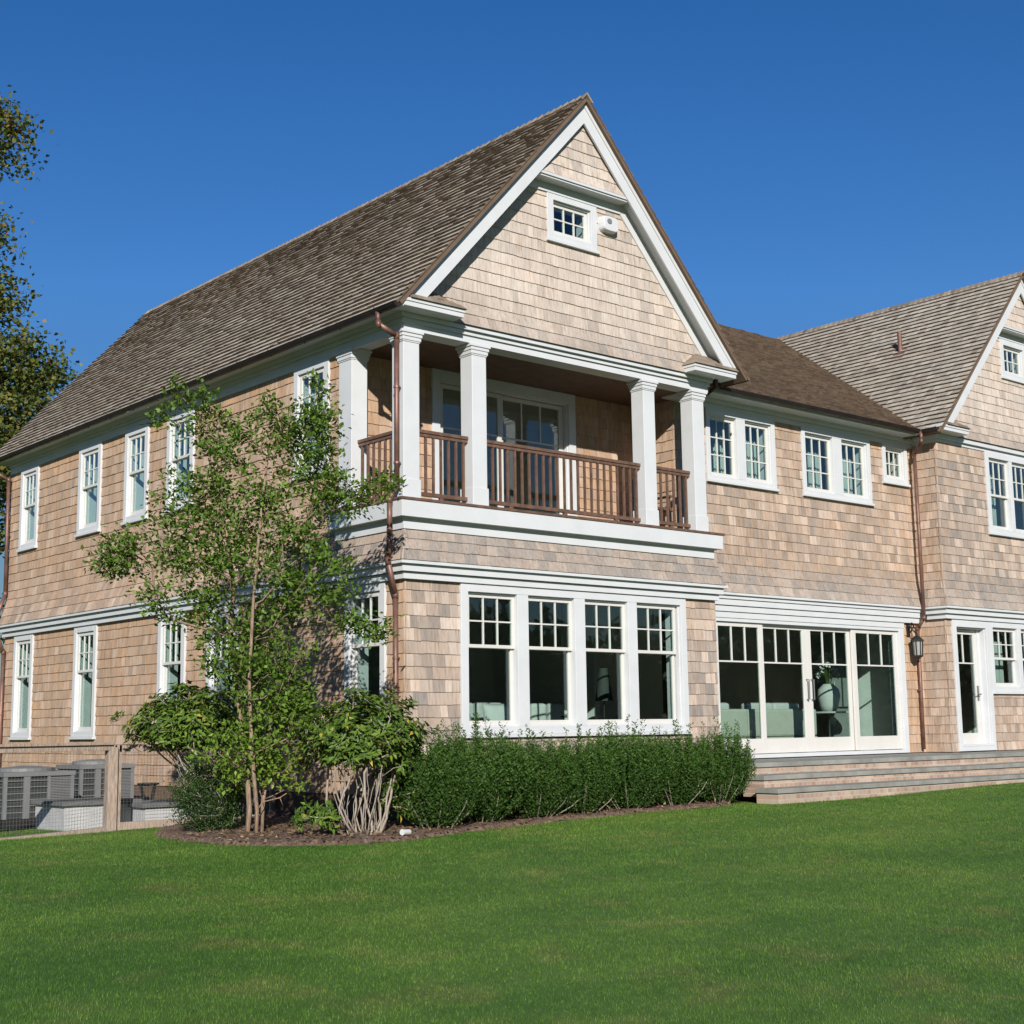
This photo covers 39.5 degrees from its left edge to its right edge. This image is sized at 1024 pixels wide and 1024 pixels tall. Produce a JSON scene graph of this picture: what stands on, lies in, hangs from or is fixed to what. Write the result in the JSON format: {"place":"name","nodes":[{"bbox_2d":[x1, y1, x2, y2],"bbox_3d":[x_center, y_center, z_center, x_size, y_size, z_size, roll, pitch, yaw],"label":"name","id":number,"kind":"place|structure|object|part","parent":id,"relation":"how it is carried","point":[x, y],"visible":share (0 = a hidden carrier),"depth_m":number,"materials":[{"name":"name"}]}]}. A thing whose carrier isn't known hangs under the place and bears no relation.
{"place":"outdoors","nodes":[
{"label":"outdoors","id":0,"kind":"place"},
{"bbox_2d":[481,703,508,720],"bbox_3d":[-0.193,2.936,20.121,0.500,0.490,0.212,4,-10,-29],"label":"throw pillow","id":1,"kind":"object","parent":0,"point":[495,712],"visible":0.46,"depth_m":20.06,"materials":[{"name":"white fabric"}]},
{"bbox_2d":[0,783,1023,1023],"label":"lawn","id":2,"kind":"structure","parent":0,"point":[591,973],"depth_m":9.82,"materials":[{"name":"green plant"}]},
{"bbox_2d":[0,765,75,829],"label":"air conditioner","id":3,"kind":"object","parent":2,"relation":"on","point":[43,790],"visible":0.73,"depth_m":19.61,"materials":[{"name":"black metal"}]},
{"bbox_2d":[0,85,82,652],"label":"maple tree","id":4,"kind":"object","parent":2,"relation":"on","point":[20,376],"visible":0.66,"depth_m":36.16,"materials":[{"name":"green plant"}]},
{"bbox_2d":[0,742,118,839],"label":"fence","id":5,"kind":"object","parent":2,"relation":"on","point":[110,777],"visible":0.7,"depth_m":18.09,"materials":[{"name":"brown wood"}]},
{"bbox_2d":[115,744,275,830],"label":"gate","id":6,"kind":"structure","parent":5,"relation":"attached to","point":[130,825],"depth_m":18.73,"materials":[{"name":"brown wood"}]},
{"bbox_2d":[31,797,141,830],"bbox_3d":[-5.791,4.194,19.385,1.130,0.565,1.050,7,-11,-40],"label":"well box","id":7,"kind":"object","parent":2,"relation":"on","point":[42,815],"visible":0.53,"depth_m":18.98,"materials":[{"name":"white concrete"}]},
{"bbox_2d":[56,759,133,797],"bbox_3d":[-6.349,4.224,21.705,0.880,0.916,0.880,7,-11,-40],"label":"air conditioner","id":8,"kind":"object","parent":7,"relation":"on","point":[96,766],"visible":0.4,"depth_m":21.34,"materials":[{"name":"black metal"}]},
{"bbox_2d":[137,782,158,799],"bbox_3d":[-5.305,4.215,20.771,0.320,0.534,0.315,7,-11,-40],"label":"iron stand","id":9,"kind":"object","parent":2,"relation":"on","point":[154,784],"visible":0.62,"depth_m":20.73,"materials":[{"name":"black metal"}]},
{"bbox_2d":[128,798,217,820],"bbox_3d":[-4.806,4.258,19.729,1.180,0.515,1.100,7,-11,-40],"label":"well box","id":10,"kind":"object","parent":2,"relation":"on","point":[158,814],"visible":0.27,"depth_m":19.18,"materials":[{"name":"white concrete"}]},
{"bbox_2d":[154,800,731,846],"bbox_3d":[-0.954,4.012,18.778,7.920,0.198,4.920,7,-11,-40],"label":"soil bed","id":11,"kind":"object","parent":2,"relation":"on","point":[272,820],"visible":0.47,"depth_m":16.62,"materials":[{"name":"brown soil"}]},
{"bbox_2d":[109,680,264,824],"bbox_3d":[-4.083,3.103,18.260,1.815,1.899,1.894,-4,-9,23],"label":"rhododendron","id":12,"kind":"object","parent":11,"relation":"on","point":[177,724],"visible":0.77,"depth_m":17.83,"materials":[{"name":"green plant"}]},
{"bbox_2d":[163,753,245,831],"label":"boxwood","id":13,"kind":"object","parent":11,"relation":"on","point":[189,801],"visible":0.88,"depth_m":16.83,"materials":[{"name":"green plant"}]},
{"bbox_2d":[81,368,408,832],"bbox_3d":[-3.089,1.036,16.735,3.730,5.577,2.022,-3,-9,15],"label":"ornamental tree","id":14,"kind":"object","parent":11,"relation":"on","point":[284,700],"visible":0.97,"depth_m":16.69,"materials":[{"name":"green plant"}]},
{"bbox_2d":[284,683,439,834],"bbox_3d":[-1.767,2.844,16.361,1.946,1.739,1.560,7,-11,-40],"label":"rhododendron","id":15,"kind":"object","parent":11,"relation":"on","point":[393,731],"visible":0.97,"depth_m":16.07,"materials":[{"name":"green plant"}]},
{"bbox_2d":[400,829,410,834],"bbox_3d":[-1.156,3.479,15.507,0.068,0.068,0.126,-6,-10,32],"label":"drain outlet","id":16,"kind":"object","parent":11,"relation":"on","point":[405,831],"visible":1,"depth_m":15.47,"materials":[{"name":"white plastic"}]},
{"bbox_2d":[374,719,490,828],"bbox_3d":[-0.897,3.078,16.782,1.317,1.289,1.270,-4,-9,20],"label":"hedge shrub","id":17,"kind":"object","parent":11,"relation":"on","point":[447,794],"visible":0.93,"depth_m":16.48,"materials":[{"name":"green plant"}]},
{"bbox_2d":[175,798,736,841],"bbox_3d":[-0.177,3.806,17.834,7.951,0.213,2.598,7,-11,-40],"label":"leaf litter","id":18,"kind":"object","parent":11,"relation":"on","point":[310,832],"visible":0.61,"depth_m":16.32,"materials":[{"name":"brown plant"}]},
{"bbox_2d":[427,712,537,822],"bbox_3d":[-0.378,3.135,17.476,1.430,1.352,1.402,-6,-10,30],"label":"hedge shrub","id":19,"kind":"object","parent":11,"relation":"on","point":[500,801],"visible":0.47,"depth_m":17.21,"materials":[{"name":"green plant"}]},
{"bbox_2d":[494,724,587,818],"bbox_3d":[0.276,3.274,18.023,1.319,1.196,1.339,1,-9,-14],"label":"hedge shrub","id":20,"kind":"object","parent":11,"relation":"on","point":[543,798],"visible":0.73,"depth_m":17.71,"materials":[{"name":"green plant"}]},
{"bbox_2d":[543,723,621,813],"bbox_3d":[0.882,3.346,18.591,1.135,1.176,1.230,0,-9,-7],"label":"hedge shrub","id":21,"kind":"object","parent":11,"relation":"on","point":[592,765],"visible":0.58,"depth_m":18.32,"materials":[{"name":"green plant"}]},
{"bbox_2d":[581,715,677,808],"bbox_3d":[1.530,3.350,19.112,1.339,1.278,1.319,-7,-11,37],"label":"hedge shrub","id":22,"kind":"object","parent":11,"relation":"on","point":[641,788],"visible":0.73,"depth_m":18.81,"materials":[{"name":"green plant"}]},
{"bbox_2d":[633,719,723,804],"bbox_3d":[2.224,3.454,19.652,1.376,1.193,1.349,8,-12,-44],"label":"hedge shrub","id":23,"kind":"object","parent":11,"relation":"on","point":[685,788],"visible":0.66,"depth_m":19.37,"materials":[{"name":"green plant"}]},
{"bbox_2d":[682,717,756,802],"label":"hedge shrub","id":24,"kind":"object","parent":11,"relation":"on","point":[731,786],"visible":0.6,"depth_m":19.93,"materials":[{"name":"green plant"}]},
{"bbox_2d":[0,92,1023,820],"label":"shingle house","id":25,"kind":"structure","parent":2,"relation":"on","point":[526,352],"depth_m":23.12,"materials":[{"name":"brown wood"}]},
{"bbox_2d":[8,633,34,739],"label":"window","id":26,"kind":"structure","parent":25,"relation":"in","point":[21,705],"depth_m":27.34,"materials":[{"name":"white paint"}]},
{"bbox_2d":[16,463,39,552],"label":"window","id":27,"kind":"structure","parent":25,"relation":"in","point":[30,475],"depth_m":27.80,"materials":[{"name":"white paint"}]},
{"bbox_2d":[68,624,98,739],"bbox_3d":[-7.419,2.988,25.121,0.335,2.005,0.980,7,-11,-40],"label":"window","id":28,"kind":"structure","parent":25,"relation":"in","point":[84,676],"depth_m":25.27,"materials":[{"name":"white paint"}]},
{"bbox_2d":[74,439,102,537],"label":"window","id":29,"kind":"structure","parent":25,"relation":"in","point":[90,455],"depth_m":25.80,"materials":[{"name":"white paint"}]},
{"bbox_2d":[120,422,149,525],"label":"window","id":30,"kind":"structure","parent":25,"relation":"in","point":[137,445],"depth_m":24.39,"materials":[{"name":"white paint"}]},
{"bbox_2d":[156,611,186,726],"bbox_3d":[-5.318,2.592,22.701,0.335,2.005,0.960,7,-11,-40],"label":"window","id":31,"kind":"structure","parent":25,"relation":"in","point":[167,647],"depth_m":22.90,"materials":[{"name":"white paint"}]},
{"bbox_2d":[164,407,195,514],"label":"window","id":32,"kind":"structure","parent":25,"relation":"in","point":[179,449],"depth_m":23.26,"materials":[{"name":"white paint"}]},
{"bbox_2d":[206,603,239,736],"bbox_3d":[-4.264,2.393,21.487,0.335,2.005,0.980,7,-11,-40],"label":"window","id":33,"kind":"structure","parent":25,"relation":"in","point":[209,681],"depth_m":21.70,"materials":[{"name":"white paint"}]},
{"bbox_2d":[290,355,330,481],"bbox_3d":[-2.739,-1.299,20.193,0.335,1.655,0.950,7,-11,-40],"label":"window","id":34,"kind":"structure","parent":25,"relation":"in","point":[321,366],"depth_m":20.32,"materials":[{"name":"white paint"}]},
{"bbox_2d":[341,581,386,736],"bbox_3d":[-1.827,1.933,18.680,0.335,2.005,0.970,7,-11,-40],"label":"window","id":35,"kind":"structure","parent":25,"relation":"in","point":[356,653],"depth_m":18.85,"materials":[{"name":"white paint"}]},
{"bbox_2d":[377,703,504,720],"bbox_3d":[-0.730,3.184,20.642,2.400,0.850,0.900,7,-11,-40],"label":"sofa","id":36,"kind":"object","parent":25,"relation":"on","point":[475,708],"visible":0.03,"depth_m":20.99,"materials":[{"name":"beige fabric"}]},
{"bbox_2d":[431,368,577,515],"bbox_3d":[-0.161,-0.815,21.600,2.840,2.300,0.306,7,-11,-40],"label":"balcony door","id":37,"kind":"structure","parent":25,"relation":"in","point":[563,404],"depth_m":21.88,"materials":[{"name":"white paint"}]},
{"bbox_2d":[530,703,566,719],"bbox_3d":[0.598,3.421,22.320,1.000,0.850,0.900,3,-9,-22],"label":"armchair","id":38,"kind":"object","parent":25,"relation":"on","point":[548,711],"visible":0.12,"depth_m":22.45,"materials":[{"name":"beige fabric"}]},
{"bbox_2d":[545,603,567,654],"bbox_3d":[0.790,1.524,22.567,0.400,1.440,0.400,7,-11,-40],"label":"pendant lamp","id":39,"kind":"object","parent":25,"relation":"hanging from","point":[561,637],"visible":0.63,"depth_m":22.32,"materials":[{"name":"black metal"}]},
{"bbox_2d":[546,192,599,254],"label":"window","id":40,"kind":"structure","parent":25,"relation":"in","point":[585,215],"depth_m":20.97,"materials":[{"name":"white paint"}]},
{"bbox_2d":[459,582,692,737],"bbox_3d":[0.897,2.109,20.019,4.370,2.045,0.335,7,-11,-40],"label":"window","id":41,"kind":"structure","parent":25,"relation":"in","point":[675,629],"depth_m":19.90,"materials":[{"name":"white paint"}]},
{"bbox_2d":[595,668,612,719],"bbox_3d":[1.420,3.128,21.918,0.280,1.445,0.276,7,-11,-40],"label":"floor lamp","id":42,"kind":"object","parent":25,"relation":"on","point":[603,692],"visible":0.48,"depth_m":21.90,"materials":[{"name":"black metal"}]},
{"bbox_2d":[632,479,671,521],"bbox_3d":[2.198,-0.067,22.349,0.480,0.919,0.450,7,-11,-40],"label":"balcony chair","id":43,"kind":"object","parent":25,"relation":"on","point":[670,510],"visible":0.12,"depth_m":22.36,"materials":[{"name":"brown wood"}]},
{"bbox_2d":[710,421,723,473],"bbox_3d":[3.454,-0.562,23.996,0.384,2.220,0.091,7,-11,-40],"label":"curtain","id":44,"kind":"object","parent":25,"relation":"hanging from","point":[720,448],"depth_m":24.06,"materials":[{"name":"white fabric"}]},
{"bbox_2d":[720,703,747,738],"bbox_3d":[3.072,3.632,23.936,1.700,0.850,0.900,7,-11,-40],"label":"sofa","id":45,"kind":"object","parent":25,"relation":"on","point":[729,716],"visible":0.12,"depth_m":23.96,"materials":[{"name":"beige fabric"}]},
{"bbox_2d":[704,407,779,491],"bbox_3d":[3.766,-1.016,23.982,1.810,1.235,0.335,7,-11,-40],"label":"window","id":46,"kind":"structure","parent":25,"relation":"in","point":[765,429],"depth_m":23.90,"materials":[{"name":"white paint"}]},
{"bbox_2d":[745,427,757,478],"bbox_3d":[4.149,-0.482,24.586,0.454,2.220,0.091,7,-11,-40],"label":"curtain","id":47,"kind":"object","parent":25,"relation":"hanging from","point":[754,452],"depth_m":24.63,"materials":[{"name":"white fabric"}]},
{"bbox_2d":[740,703,816,738],"bbox_3d":[4.439,3.789,25.097,1.850,0.850,0.900,7,-11,-40],"label":"sofa","id":48,"kind":"object","parent":25,"relation":"on","point":[784,720],"visible":0.49,"depth_m":24.72,"materials":[{"name":"beige fabric"}]},
{"bbox_2d":[805,439,819,488],"bbox_3d":[5.436,-0.334,25.679,0.404,2.220,0.091,7,-11,-40],"label":"curtain","id":49,"kind":"object","parent":25,"relation":"hanging from","point":[815,464],"depth_m":25.72,"materials":[{"name":"white fabric"}]},
{"bbox_2d":[715,617,909,757],"bbox_3d":[5.151,3.039,24.484,5.260,2.260,0.270,7,-11,-40],"label":"sliding door","id":50,"kind":"structure","parent":25,"relation":"in","point":[811,745],"depth_m":24.70,"materials":[{"name":"white paint"}]},
{"bbox_2d":[816,711,847,751],"bbox_3d":[5.877,4.061,26.235,0.860,0.775,0.860,7,-11,-40],"label":"pedestal table","id":51,"kind":"object","parent":25,"relation":"on","point":[830,715],"visible":0.44,"depth_m":26.21,"materials":[{"name":"wood"}]},
{"bbox_2d":[817,684,839,710],"bbox_3d":[5.825,3.415,26.229,0.420,0.500,0.416,7,-11,-40],"label":"ceramic vase","id":52,"kind":"object","parent":51,"relation":"on","point":[828,696],"visible":0.94,"depth_m":26.08,"materials":[{"name":"white ceramic"}]},
{"bbox_2d":[815,652,839,683],"bbox_3d":[5.805,2.939,26.309,0.479,0.732,0.452,-4,-9,21],"label":"flower bunch","id":53,"kind":"object","parent":52,"relation":"in","point":[833,670],"visible":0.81,"depth_m":26.25,"materials":[{"name":"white plant"}]},
{"bbox_2d":[810,634,860,751],"bbox_3d":[6.165,3.490,27.409,0.850,2.240,0.655,7,-11,-40],"label":"glass door","id":54,"kind":"structure","parent":25,"relation":"on","point":[841,724],"depth_m":27.13,"materials":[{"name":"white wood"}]},
{"bbox_3d":[6.201,3.424,27.049,0.410,2.180,0.053,7,-11,-40],"label":"cabinet door","id":55,"kind":"part","parent":54,"relation":"part of","materials":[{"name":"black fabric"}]},
{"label":"cabinet door","id":56,"kind":"part","parent":54,"relation":"part of","materials":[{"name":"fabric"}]},
{"bbox_2d":[800,426,874,506],"bbox_3d":[5.755,-0.787,25.672,2.050,1.235,0.335,7,-11,-40],"label":"window","id":57,"kind":"structure","parent":25,"relation":"in","point":[834,442],"depth_m":25.59,"materials":[{"name":"white paint"}]},
{"bbox_2d":[842,446,854,493],"bbox_3d":[6.207,-0.245,26.333,0.434,2.220,0.091,7,-11,-40],"label":"curtain","id":58,"kind":"object","parent":25,"relation":"hanging from","point":[850,470],"depth_m":26.41,"materials":[{"name":"white fabric"}]},
{"bbox_2d":[881,441,910,487],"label":"window","id":59,"kind":"structure","parent":25,"relation":"in","point":[897,458],"depth_m":26.88,"materials":[{"name":"white paint"}]},
{"bbox_2d":[951,619,996,750],"bbox_3d":[8.552,3.250,26.762,1.240,2.425,0.310,7,-11,-40],"label":"door","id":60,"kind":"structure","parent":25,"relation":"in","point":[984,739],"depth_m":26.92,"materials":[{"name":"white paint"}]},
{"bbox_2d":[989,464,996,525],"bbox_3d":[9.594,0.042,28.533,0.304,2.220,0.090,7,-11,-40],"label":"curtain","id":61,"kind":"object","parent":25,"relation":"hanging from","point":[994,516],"visible":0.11,"depth_m":28.58,"materials":[{"name":"white fabric"}]},
{"bbox_2d":[993,631,1003,682],"bbox_3d":[9.556,3.354,27.958,0.284,2.300,0.090,7,-11,-40],"label":"curtain","id":62,"kind":"object","parent":25,"relation":"hanging from","point":[999,672],"visible":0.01,"depth_m":27.98,"materials":[{"name":"white fabric"}]},
{"bbox_2d":[983,451,1023,539],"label":"window","id":63,"kind":"structure","parent":25,"relation":"in","point":[1007,463],"depth_m":28.30,"materials":[{"name":"white paint"}]},
{"bbox_2d":[989,621,1023,693],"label":"window","id":64,"kind":"structure","parent":25,"relation":"in","point":[1015,629],"depth_m":27.71,"materials":[{"name":"white paint"}]},
{"bbox_2d":[999,338,1023,383],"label":"window","id":65,"kind":"structure","parent":25,"relation":"in","point":[1015,351],"depth_m":29.14,"materials":[{"name":"white paint"}]},
{"bbox_2d":[725,750,1023,803],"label":"terrace steps","id":66,"kind":"structure","parent":2,"relation":"on","point":[795,780],"depth_m":22.14,"materials":[{"name":"stone"}]},
{"bbox_2d":[0,0,1023,675],"label":"sky","id":67,"kind":"structure","parent":0,"point":[807,164],"materials":[{"name":"blue"}]}
]}

